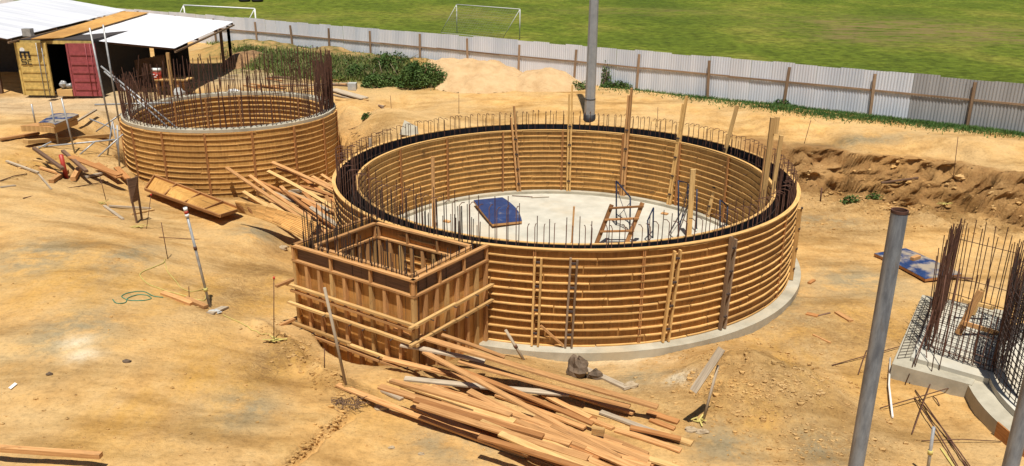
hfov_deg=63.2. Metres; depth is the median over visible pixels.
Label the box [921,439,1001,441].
loose rebar
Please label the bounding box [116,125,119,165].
scaffold tube
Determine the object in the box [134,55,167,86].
timber hoarding
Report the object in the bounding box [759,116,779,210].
timber post
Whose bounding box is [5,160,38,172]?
timber plank
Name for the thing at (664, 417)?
timber plank
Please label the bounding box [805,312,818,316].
timber plank
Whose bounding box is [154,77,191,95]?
workbench
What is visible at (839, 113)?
grass verge
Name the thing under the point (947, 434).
loose rebar
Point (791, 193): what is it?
rebar cage
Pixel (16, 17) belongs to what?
shed roof
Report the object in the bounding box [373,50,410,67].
bush
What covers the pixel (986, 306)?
timber crosspiece
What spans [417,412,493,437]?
timber plank
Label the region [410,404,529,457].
timber plank
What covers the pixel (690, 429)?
rock
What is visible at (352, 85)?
concrete block
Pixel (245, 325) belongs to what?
barrier tape
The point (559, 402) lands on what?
timber plank
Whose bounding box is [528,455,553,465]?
timber plank
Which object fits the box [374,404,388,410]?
rock
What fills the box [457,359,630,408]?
timber plank
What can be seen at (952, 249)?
square bar cage
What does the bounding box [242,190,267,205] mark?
timber plank
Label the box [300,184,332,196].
timber plank
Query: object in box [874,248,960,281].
blue form panel
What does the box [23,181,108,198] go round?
loose rebar
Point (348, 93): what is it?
timber plank
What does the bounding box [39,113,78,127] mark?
blue form panel
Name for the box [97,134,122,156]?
scaffold tube
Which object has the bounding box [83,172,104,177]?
timber plank
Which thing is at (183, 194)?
framed panel
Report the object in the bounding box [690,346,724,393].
weathered board
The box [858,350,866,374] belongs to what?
loose rebar
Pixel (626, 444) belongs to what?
timber plank
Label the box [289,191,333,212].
timber plank
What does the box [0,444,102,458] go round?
timber beam
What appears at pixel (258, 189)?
timber plank
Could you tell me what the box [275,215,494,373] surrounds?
square formwork
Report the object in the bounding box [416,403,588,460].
timber plank
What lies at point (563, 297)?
round formwork
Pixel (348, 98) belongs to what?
timber plank
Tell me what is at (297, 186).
timber plank
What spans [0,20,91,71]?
shed back wall
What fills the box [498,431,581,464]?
timber plank
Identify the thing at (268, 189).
timber plank
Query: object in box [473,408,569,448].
timber plank
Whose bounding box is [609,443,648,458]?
timber plank
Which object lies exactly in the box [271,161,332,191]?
timber plank
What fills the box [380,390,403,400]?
timber plank
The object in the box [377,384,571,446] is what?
timber plank
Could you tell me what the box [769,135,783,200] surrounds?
timber post
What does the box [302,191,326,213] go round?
timber plank
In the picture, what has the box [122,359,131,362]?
rock
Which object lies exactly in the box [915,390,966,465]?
loose rebar
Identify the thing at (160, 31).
shed roof
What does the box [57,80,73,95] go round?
water pump
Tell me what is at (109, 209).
timber plank
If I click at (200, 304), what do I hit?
timber plank
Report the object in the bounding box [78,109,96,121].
timber plank
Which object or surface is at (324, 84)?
rebar cage
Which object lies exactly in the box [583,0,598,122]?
light pole
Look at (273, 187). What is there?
timber plank
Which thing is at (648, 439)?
timber plank
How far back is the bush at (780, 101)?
37.71 m
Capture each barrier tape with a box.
[139,259,207,300]
[165,262,202,291]
[222,314,272,337]
[262,336,286,341]
[690,414,706,425]
[940,448,953,465]
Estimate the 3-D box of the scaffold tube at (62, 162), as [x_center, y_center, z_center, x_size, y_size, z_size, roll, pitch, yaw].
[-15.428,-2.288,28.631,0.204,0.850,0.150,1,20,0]
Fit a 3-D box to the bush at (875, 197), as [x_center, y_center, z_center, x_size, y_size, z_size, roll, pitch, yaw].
[13.329,-1.377,30.625,0.672,0.365,0.377,5,20,12]
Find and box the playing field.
[15,0,1023,111]
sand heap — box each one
[221,50,262,68]
[425,58,522,93]
[516,67,584,91]
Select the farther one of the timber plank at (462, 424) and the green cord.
the green cord
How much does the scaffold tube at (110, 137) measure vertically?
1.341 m
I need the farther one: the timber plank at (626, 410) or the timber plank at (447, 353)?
the timber plank at (447, 353)
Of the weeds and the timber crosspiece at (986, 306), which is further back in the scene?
the weeds
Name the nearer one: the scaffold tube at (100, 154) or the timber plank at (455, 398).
the timber plank at (455, 398)
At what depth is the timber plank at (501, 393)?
16.11 m
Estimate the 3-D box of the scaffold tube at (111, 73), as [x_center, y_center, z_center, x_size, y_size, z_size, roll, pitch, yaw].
[-15.338,-6.087,31.839,0.122,3.674,0.070,1,20,0]
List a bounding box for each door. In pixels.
[14,42,54,95]
[65,43,102,95]
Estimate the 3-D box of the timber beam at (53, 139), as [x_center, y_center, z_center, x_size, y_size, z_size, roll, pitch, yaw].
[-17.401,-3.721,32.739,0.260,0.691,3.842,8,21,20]
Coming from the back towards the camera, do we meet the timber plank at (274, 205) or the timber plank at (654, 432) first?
the timber plank at (274, 205)
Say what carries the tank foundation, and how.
on the ground
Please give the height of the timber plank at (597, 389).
0.608 m
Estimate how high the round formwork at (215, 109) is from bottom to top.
2.480 m
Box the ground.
[0,39,1023,465]
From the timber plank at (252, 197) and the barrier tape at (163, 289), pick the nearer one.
the barrier tape at (163, 289)
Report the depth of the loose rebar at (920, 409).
17.28 m
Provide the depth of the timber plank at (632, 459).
14.50 m
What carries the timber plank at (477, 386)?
on the timber plank at (460, 377)
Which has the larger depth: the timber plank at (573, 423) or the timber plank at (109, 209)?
the timber plank at (109, 209)
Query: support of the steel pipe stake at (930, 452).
on the ground
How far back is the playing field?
72.98 m
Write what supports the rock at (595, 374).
on the ground
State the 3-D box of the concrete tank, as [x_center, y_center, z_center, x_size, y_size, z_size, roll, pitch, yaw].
[-11.389,-3.653,34.280,8.250,3.013,8.247,1,20,0]
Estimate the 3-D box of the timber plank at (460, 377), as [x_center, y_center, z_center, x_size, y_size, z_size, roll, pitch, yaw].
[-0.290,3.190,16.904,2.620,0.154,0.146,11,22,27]
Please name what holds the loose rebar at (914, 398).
on the ground
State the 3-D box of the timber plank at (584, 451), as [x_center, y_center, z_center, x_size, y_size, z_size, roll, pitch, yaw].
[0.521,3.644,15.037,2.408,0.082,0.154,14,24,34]
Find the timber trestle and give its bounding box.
[595,202,644,242]
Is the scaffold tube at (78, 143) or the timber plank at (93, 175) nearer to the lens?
the timber plank at (93, 175)
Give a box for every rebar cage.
[112,45,333,129]
[302,188,480,363]
[335,110,797,248]
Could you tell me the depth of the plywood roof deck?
41.37 m
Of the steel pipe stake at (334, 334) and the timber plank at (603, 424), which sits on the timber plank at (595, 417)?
the timber plank at (603, 424)
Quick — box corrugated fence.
[0,0,1023,132]
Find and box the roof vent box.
[21,28,34,35]
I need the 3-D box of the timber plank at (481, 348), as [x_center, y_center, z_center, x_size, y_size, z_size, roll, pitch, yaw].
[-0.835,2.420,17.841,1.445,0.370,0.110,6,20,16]
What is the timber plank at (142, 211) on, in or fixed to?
on the ground
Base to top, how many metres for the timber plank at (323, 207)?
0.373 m
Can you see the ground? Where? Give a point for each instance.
(58, 235)
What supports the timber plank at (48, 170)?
on the ground
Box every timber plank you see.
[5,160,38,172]
[32,147,64,169]
[33,159,52,164]
[37,173,51,189]
[38,166,59,173]
[61,149,87,172]
[67,155,122,176]
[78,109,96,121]
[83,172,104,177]
[95,215,117,217]
[96,162,121,178]
[103,205,123,219]
[109,205,150,208]
[114,166,130,179]
[130,209,154,214]
[160,291,192,305]
[184,296,208,308]
[206,306,228,313]
[225,167,315,229]
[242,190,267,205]
[248,174,321,223]
[259,180,304,203]
[262,188,296,204]
[266,170,332,208]
[269,200,287,211]
[269,203,315,235]
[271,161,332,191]
[271,195,315,220]
[276,167,331,186]
[279,185,319,220]
[283,190,334,227]
[289,190,329,211]
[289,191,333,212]
[299,177,333,202]
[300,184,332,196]
[301,198,333,219]
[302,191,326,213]
[309,206,335,226]
[311,175,332,188]
[320,173,331,182]
[323,194,333,208]
[333,88,368,98]
[333,94,383,106]
[335,383,524,457]
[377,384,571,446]
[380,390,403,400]
[382,356,460,375]
[387,378,516,422]
[389,378,512,416]
[392,328,658,409]
[400,342,485,362]
[401,387,471,410]
[404,376,568,396]
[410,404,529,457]
[412,397,544,438]
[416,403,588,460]
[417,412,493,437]
[421,384,551,427]
[422,351,616,452]
[430,384,532,416]
[430,384,586,449]
[431,367,460,380]
[437,363,593,425]
[438,385,467,394]
[441,333,505,358]
[445,388,475,398]
[446,370,553,410]
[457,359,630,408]
[457,421,562,465]
[466,388,636,465]
[468,361,633,415]
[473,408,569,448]
[477,434,583,465]
[480,419,596,465]
[494,394,586,429]
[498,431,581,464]
[515,423,599,459]
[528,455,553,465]
[531,404,596,418]
[533,415,621,457]
[541,395,591,418]
[563,445,611,465]
[575,429,650,456]
[582,407,693,446]
[585,432,622,444]
[586,435,648,462]
[587,367,629,389]
[590,418,614,429]
[596,433,648,454]
[599,410,663,437]
[599,458,617,465]
[608,405,634,414]
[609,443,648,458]
[614,427,681,452]
[617,453,650,465]
[629,425,680,440]
[646,409,679,424]
[649,417,675,430]
[649,456,680,465]
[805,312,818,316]
[812,334,830,342]
[834,311,852,321]
[881,177,918,183]
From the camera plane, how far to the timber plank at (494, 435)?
15.25 m
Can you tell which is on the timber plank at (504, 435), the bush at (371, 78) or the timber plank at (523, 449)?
the timber plank at (523, 449)
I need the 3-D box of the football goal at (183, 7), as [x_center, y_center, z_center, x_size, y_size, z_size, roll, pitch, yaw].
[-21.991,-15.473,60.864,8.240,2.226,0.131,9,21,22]
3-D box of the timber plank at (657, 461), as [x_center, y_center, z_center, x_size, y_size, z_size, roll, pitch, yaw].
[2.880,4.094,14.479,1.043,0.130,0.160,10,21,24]
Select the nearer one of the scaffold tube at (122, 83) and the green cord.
the green cord
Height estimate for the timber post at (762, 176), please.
3.343 m
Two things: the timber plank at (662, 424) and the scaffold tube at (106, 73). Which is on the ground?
the timber plank at (662, 424)
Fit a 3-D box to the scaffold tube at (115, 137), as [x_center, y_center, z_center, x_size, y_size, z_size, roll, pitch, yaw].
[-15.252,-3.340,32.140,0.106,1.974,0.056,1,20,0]
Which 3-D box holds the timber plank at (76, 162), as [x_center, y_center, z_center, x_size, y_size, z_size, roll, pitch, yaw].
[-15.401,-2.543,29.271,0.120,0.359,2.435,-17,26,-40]
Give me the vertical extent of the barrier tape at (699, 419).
0.070 m
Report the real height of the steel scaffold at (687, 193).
2.071 m
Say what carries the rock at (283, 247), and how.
on the ground
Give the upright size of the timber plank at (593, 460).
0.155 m
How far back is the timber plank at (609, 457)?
14.78 m
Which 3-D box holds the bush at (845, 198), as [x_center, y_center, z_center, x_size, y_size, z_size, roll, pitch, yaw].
[12.476,-1.254,30.713,0.801,0.405,0.449,1,20,0]
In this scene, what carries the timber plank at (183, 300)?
on the ground
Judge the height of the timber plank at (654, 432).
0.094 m
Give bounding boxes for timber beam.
[0,132,39,140]
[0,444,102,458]
[23,133,111,143]
[290,189,301,192]
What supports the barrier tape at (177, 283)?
on the ground
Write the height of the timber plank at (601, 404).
0.477 m
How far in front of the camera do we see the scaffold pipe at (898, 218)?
8.79 m
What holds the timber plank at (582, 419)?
on the timber plank at (477, 386)
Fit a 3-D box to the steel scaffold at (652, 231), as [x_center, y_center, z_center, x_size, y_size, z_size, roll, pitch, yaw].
[4.500,-0.276,26.964,0.107,1.058,0.508,12,22,29]
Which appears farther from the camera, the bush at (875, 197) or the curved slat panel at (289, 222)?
the bush at (875, 197)
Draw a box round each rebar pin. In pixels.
[161,222,167,258]
[273,276,274,338]
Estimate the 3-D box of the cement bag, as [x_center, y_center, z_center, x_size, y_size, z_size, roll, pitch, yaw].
[-15.388,-6.482,38.446,0.509,0.546,0.496,16,25,36]
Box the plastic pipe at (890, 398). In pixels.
[888,357,893,417]
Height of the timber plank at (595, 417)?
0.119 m
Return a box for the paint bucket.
[153,67,161,78]
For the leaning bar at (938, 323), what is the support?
on the ground
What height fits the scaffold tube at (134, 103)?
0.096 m
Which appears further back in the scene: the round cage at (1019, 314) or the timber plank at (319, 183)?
the timber plank at (319, 183)
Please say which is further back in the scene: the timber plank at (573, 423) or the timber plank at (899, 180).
the timber plank at (899, 180)
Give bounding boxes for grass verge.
[596,84,1023,138]
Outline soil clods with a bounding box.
[0,153,1023,465]
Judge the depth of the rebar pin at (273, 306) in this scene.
17.79 m
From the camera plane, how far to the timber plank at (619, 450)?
14.73 m
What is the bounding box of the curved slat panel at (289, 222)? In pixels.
[235,200,318,238]
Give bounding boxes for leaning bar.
[905,323,929,384]
[909,310,933,383]
[931,275,945,371]
[939,269,959,369]
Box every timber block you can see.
[48,169,68,182]
[70,166,81,180]
[591,426,604,435]
[807,279,815,284]
[910,254,920,260]
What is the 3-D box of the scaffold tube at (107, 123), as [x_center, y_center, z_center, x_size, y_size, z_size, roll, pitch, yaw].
[-15.842,-4.338,32.690,1.045,0.706,0.056,-5,20,-16]
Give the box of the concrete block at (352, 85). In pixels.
[347,82,356,89]
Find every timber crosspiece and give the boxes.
[961,299,994,309]
[961,320,998,334]
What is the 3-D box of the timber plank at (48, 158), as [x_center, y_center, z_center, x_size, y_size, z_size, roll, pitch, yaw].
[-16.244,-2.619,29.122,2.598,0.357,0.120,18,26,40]
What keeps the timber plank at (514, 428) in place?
on the timber plank at (412, 396)
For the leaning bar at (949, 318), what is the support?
on the ground
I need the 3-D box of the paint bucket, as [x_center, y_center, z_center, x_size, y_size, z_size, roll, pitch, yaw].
[-16.591,-7.457,38.892,0.420,0.500,0.420,1,20,0]
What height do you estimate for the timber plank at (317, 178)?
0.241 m
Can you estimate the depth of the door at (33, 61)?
37.85 m
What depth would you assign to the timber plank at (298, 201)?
28.38 m
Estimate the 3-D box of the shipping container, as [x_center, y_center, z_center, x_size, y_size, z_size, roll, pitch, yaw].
[-20.599,-8.447,40.781,3.671,2.660,6.498,1,20,0]
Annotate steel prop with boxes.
[696,189,697,229]
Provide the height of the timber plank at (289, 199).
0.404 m
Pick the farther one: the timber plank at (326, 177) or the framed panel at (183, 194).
the timber plank at (326, 177)
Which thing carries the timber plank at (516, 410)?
on the timber plank at (613, 443)
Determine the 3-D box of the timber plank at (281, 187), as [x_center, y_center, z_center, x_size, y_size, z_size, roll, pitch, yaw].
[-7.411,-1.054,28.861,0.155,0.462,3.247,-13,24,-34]
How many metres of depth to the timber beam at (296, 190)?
31.69 m
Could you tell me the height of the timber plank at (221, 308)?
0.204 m
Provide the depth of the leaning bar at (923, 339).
18.62 m
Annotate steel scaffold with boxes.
[616,180,630,229]
[647,207,653,239]
[678,180,688,228]
[719,200,727,227]
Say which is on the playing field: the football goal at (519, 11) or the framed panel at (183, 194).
the football goal at (519, 11)
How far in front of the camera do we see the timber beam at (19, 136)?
31.68 m
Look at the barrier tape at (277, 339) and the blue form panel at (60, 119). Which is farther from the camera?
the blue form panel at (60, 119)
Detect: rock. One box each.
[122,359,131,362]
[279,245,287,250]
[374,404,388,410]
[566,354,588,378]
[587,368,602,379]
[623,381,638,388]
[685,426,696,432]
[695,429,709,433]
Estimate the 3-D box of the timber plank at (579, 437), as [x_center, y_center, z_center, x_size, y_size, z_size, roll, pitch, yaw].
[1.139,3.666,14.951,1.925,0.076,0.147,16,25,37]
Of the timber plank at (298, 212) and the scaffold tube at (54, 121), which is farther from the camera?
the scaffold tube at (54, 121)
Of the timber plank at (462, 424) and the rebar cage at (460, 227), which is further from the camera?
the rebar cage at (460, 227)
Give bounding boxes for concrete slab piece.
[399,120,418,135]
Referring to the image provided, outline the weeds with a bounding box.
[205,39,436,89]
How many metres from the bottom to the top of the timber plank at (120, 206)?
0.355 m
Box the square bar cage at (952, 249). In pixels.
[897,218,1023,371]
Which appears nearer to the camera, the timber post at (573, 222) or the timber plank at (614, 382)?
the timber plank at (614, 382)
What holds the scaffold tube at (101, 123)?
attached to the scaffold tube at (107, 123)
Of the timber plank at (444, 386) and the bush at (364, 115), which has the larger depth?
the bush at (364, 115)
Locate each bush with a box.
[345,62,370,77]
[360,72,397,87]
[361,112,371,119]
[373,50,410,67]
[395,60,446,87]
[572,80,585,89]
[598,80,632,88]
[600,60,611,85]
[774,98,789,103]
[839,195,859,203]
[865,191,882,200]
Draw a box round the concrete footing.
[890,295,1023,456]
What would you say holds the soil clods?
on the ground
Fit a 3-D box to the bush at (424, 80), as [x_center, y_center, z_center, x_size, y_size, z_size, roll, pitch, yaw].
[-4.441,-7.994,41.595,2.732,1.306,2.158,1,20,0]
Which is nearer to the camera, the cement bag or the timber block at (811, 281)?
the timber block at (811, 281)
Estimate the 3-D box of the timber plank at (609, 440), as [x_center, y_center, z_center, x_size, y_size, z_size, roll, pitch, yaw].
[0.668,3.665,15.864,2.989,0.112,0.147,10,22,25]
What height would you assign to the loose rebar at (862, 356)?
0.088 m
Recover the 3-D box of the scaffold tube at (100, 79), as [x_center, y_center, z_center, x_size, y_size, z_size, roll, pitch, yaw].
[-15.390,-5.613,31.159,0.276,4.039,0.070,1,20,0]
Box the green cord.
[112,291,162,303]
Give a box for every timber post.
[431,156,435,226]
[571,206,574,242]
[687,169,695,234]
[757,148,765,210]
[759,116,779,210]
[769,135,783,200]
[955,290,983,334]
[972,288,984,314]
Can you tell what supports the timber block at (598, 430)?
on the timber plank at (613, 443)
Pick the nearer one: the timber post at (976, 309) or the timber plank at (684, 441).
the timber plank at (684, 441)
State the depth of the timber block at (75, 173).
28.94 m
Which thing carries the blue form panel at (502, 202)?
on the tank foundation
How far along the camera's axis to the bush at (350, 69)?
42.50 m
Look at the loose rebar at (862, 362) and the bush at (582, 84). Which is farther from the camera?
the bush at (582, 84)
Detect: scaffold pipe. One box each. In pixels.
[848,207,908,465]
[1002,375,1023,465]
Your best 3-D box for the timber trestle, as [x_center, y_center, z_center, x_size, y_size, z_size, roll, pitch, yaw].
[3.391,-0.254,26.394,1.595,1.440,0.492,1,20,0]
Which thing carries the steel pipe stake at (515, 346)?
on the ground
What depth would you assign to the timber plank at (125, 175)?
30.09 m
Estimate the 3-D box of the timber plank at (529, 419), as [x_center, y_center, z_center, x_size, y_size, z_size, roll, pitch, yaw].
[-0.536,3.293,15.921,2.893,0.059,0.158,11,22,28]
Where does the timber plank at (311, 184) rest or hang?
on the ground
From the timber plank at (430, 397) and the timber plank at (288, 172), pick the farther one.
the timber plank at (288, 172)
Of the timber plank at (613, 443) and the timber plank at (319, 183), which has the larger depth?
the timber plank at (319, 183)
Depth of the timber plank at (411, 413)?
15.65 m
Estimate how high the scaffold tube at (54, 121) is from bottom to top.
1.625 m
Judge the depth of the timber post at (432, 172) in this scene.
27.12 m
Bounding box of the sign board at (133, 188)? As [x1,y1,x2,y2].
[126,176,142,222]
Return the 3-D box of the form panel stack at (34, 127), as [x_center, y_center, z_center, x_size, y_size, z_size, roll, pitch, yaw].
[-17.927,-4.167,32.222,1.432,0.241,1.707,1,20,0]
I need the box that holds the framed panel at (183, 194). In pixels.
[144,175,237,217]
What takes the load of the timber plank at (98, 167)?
on the timber plank at (76, 162)
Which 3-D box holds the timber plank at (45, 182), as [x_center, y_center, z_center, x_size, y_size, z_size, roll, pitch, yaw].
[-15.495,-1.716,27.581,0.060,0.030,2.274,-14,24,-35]
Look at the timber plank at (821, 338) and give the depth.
20.63 m
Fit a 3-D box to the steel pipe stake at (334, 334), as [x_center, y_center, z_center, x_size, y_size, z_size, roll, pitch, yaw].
[-3.407,2.075,16.107,0.359,2.213,0.060,1,20,0]
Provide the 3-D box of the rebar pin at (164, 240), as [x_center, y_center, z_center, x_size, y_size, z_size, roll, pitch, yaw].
[-9.224,0.278,22.114,0.061,1.181,0.020,1,20,0]
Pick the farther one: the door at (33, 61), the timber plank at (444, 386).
the door at (33, 61)
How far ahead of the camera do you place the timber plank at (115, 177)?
29.73 m
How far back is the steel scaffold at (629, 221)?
27.88 m
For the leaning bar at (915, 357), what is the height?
1.308 m
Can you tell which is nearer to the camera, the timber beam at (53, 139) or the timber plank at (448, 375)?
the timber plank at (448, 375)
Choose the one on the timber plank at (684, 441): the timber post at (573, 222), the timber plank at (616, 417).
the timber plank at (616, 417)
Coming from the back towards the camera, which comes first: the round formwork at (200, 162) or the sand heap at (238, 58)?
the sand heap at (238, 58)
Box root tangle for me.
[331,395,371,413]
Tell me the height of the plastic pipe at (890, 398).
0.132 m
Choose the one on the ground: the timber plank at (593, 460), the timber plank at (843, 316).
the timber plank at (843, 316)
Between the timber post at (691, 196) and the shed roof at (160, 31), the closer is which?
the timber post at (691, 196)
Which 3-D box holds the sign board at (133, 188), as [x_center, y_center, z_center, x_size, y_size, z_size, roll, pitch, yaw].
[-11.395,-0.992,25.208,0.147,1.443,0.489,4,20,9]
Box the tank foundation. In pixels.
[398,190,800,361]
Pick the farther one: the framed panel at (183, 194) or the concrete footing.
the framed panel at (183, 194)
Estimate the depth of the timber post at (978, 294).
19.67 m
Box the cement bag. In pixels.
[174,88,184,95]
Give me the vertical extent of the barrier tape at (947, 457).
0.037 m
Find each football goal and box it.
[180,5,255,17]
[441,4,520,38]
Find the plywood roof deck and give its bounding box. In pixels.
[31,11,147,39]
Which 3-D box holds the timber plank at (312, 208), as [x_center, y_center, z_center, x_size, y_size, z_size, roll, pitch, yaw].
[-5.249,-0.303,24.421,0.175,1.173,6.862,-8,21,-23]
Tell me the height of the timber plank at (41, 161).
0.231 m
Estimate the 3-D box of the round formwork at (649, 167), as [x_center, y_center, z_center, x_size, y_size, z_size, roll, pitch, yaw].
[1.554,-1.470,25.621,12.530,4.170,12.530,1,20,0]
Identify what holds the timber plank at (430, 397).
on the timber plank at (605, 461)
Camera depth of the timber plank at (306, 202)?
28.47 m
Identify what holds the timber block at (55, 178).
on the ground
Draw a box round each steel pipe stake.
[183,207,210,306]
[323,287,346,384]
[504,329,524,359]
[702,365,718,422]
[926,426,935,465]
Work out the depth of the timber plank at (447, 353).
17.67 m
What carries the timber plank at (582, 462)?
on the timber plank
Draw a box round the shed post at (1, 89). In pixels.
[0,74,3,93]
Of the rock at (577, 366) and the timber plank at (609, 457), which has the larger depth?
the rock at (577, 366)
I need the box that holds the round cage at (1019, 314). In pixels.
[992,250,1023,404]
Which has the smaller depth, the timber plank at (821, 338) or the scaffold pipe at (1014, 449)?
the scaffold pipe at (1014, 449)
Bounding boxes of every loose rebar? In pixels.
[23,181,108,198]
[832,346,899,365]
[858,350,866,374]
[880,388,948,408]
[911,384,930,433]
[914,397,957,465]
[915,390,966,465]
[919,399,969,465]
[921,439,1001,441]
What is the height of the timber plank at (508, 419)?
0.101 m
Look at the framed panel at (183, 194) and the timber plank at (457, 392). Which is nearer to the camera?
the timber plank at (457, 392)
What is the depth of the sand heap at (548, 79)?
41.10 m
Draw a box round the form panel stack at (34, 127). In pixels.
[21,119,77,132]
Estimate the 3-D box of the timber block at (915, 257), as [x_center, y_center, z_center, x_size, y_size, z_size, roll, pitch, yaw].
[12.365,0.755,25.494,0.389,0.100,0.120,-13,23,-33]
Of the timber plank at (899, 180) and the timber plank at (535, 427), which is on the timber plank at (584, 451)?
the timber plank at (535, 427)
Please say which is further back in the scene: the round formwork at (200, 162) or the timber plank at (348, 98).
the timber plank at (348, 98)
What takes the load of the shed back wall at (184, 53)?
on the ground
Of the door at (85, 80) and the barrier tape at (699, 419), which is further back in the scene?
the door at (85, 80)
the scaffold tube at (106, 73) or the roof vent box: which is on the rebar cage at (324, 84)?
the scaffold tube at (106, 73)
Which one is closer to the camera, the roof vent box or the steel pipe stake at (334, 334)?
the steel pipe stake at (334, 334)
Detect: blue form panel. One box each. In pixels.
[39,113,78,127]
[474,197,521,225]
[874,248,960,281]
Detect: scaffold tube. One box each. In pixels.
[31,104,35,122]
[36,139,115,146]
[50,102,58,143]
[59,154,68,178]
[61,98,75,153]
[89,28,112,135]
[89,118,119,131]
[94,102,172,105]
[96,113,120,131]
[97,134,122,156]
[100,66,176,126]
[102,25,118,120]
[104,71,168,126]
[107,121,112,154]
[113,122,120,161]
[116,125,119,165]
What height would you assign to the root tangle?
0.173 m
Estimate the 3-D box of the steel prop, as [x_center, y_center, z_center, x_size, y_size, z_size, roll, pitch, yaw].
[6.161,-0.775,27.762,0.052,1.395,0.209,-8,21,-22]
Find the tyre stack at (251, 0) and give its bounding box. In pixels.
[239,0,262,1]
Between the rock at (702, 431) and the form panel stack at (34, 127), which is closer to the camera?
the rock at (702, 431)
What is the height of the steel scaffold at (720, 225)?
1.245 m
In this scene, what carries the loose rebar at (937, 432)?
on the ground
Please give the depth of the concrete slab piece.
34.32 m
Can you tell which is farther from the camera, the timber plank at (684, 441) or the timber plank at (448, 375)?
the timber plank at (448, 375)
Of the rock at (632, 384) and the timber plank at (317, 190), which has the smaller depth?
the rock at (632, 384)
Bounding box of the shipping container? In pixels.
[14,30,149,97]
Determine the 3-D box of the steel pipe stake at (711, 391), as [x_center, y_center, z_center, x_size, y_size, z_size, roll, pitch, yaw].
[3.815,3.183,16.079,0.265,1.396,0.056,1,20,0]
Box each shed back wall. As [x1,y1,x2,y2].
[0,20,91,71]
[154,42,191,75]
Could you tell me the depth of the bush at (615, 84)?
41.72 m
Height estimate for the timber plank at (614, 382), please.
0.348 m
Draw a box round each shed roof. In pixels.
[0,0,124,43]
[77,13,234,96]
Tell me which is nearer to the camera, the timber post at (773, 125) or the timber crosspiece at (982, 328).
the timber crosspiece at (982, 328)
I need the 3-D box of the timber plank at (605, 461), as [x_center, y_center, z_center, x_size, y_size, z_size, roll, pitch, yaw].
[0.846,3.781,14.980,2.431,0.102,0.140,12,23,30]
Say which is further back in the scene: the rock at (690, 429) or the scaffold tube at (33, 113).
the scaffold tube at (33, 113)
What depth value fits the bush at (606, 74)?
42.09 m
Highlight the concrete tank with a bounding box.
[121,91,335,132]
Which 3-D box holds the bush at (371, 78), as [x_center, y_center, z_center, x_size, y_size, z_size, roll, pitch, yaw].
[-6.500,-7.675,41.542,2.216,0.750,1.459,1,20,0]
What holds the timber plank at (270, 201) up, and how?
on the timber plank at (258, 189)
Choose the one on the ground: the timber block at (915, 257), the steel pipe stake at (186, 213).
the steel pipe stake at (186, 213)
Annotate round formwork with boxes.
[119,105,339,197]
[133,95,323,127]
[332,123,802,347]
[355,85,775,248]
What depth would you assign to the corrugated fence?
39.25 m
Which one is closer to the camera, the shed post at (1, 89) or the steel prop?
the steel prop
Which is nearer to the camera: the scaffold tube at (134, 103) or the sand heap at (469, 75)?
the scaffold tube at (134, 103)
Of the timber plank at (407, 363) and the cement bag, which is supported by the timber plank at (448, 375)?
the timber plank at (407, 363)
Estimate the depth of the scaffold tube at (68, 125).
30.91 m

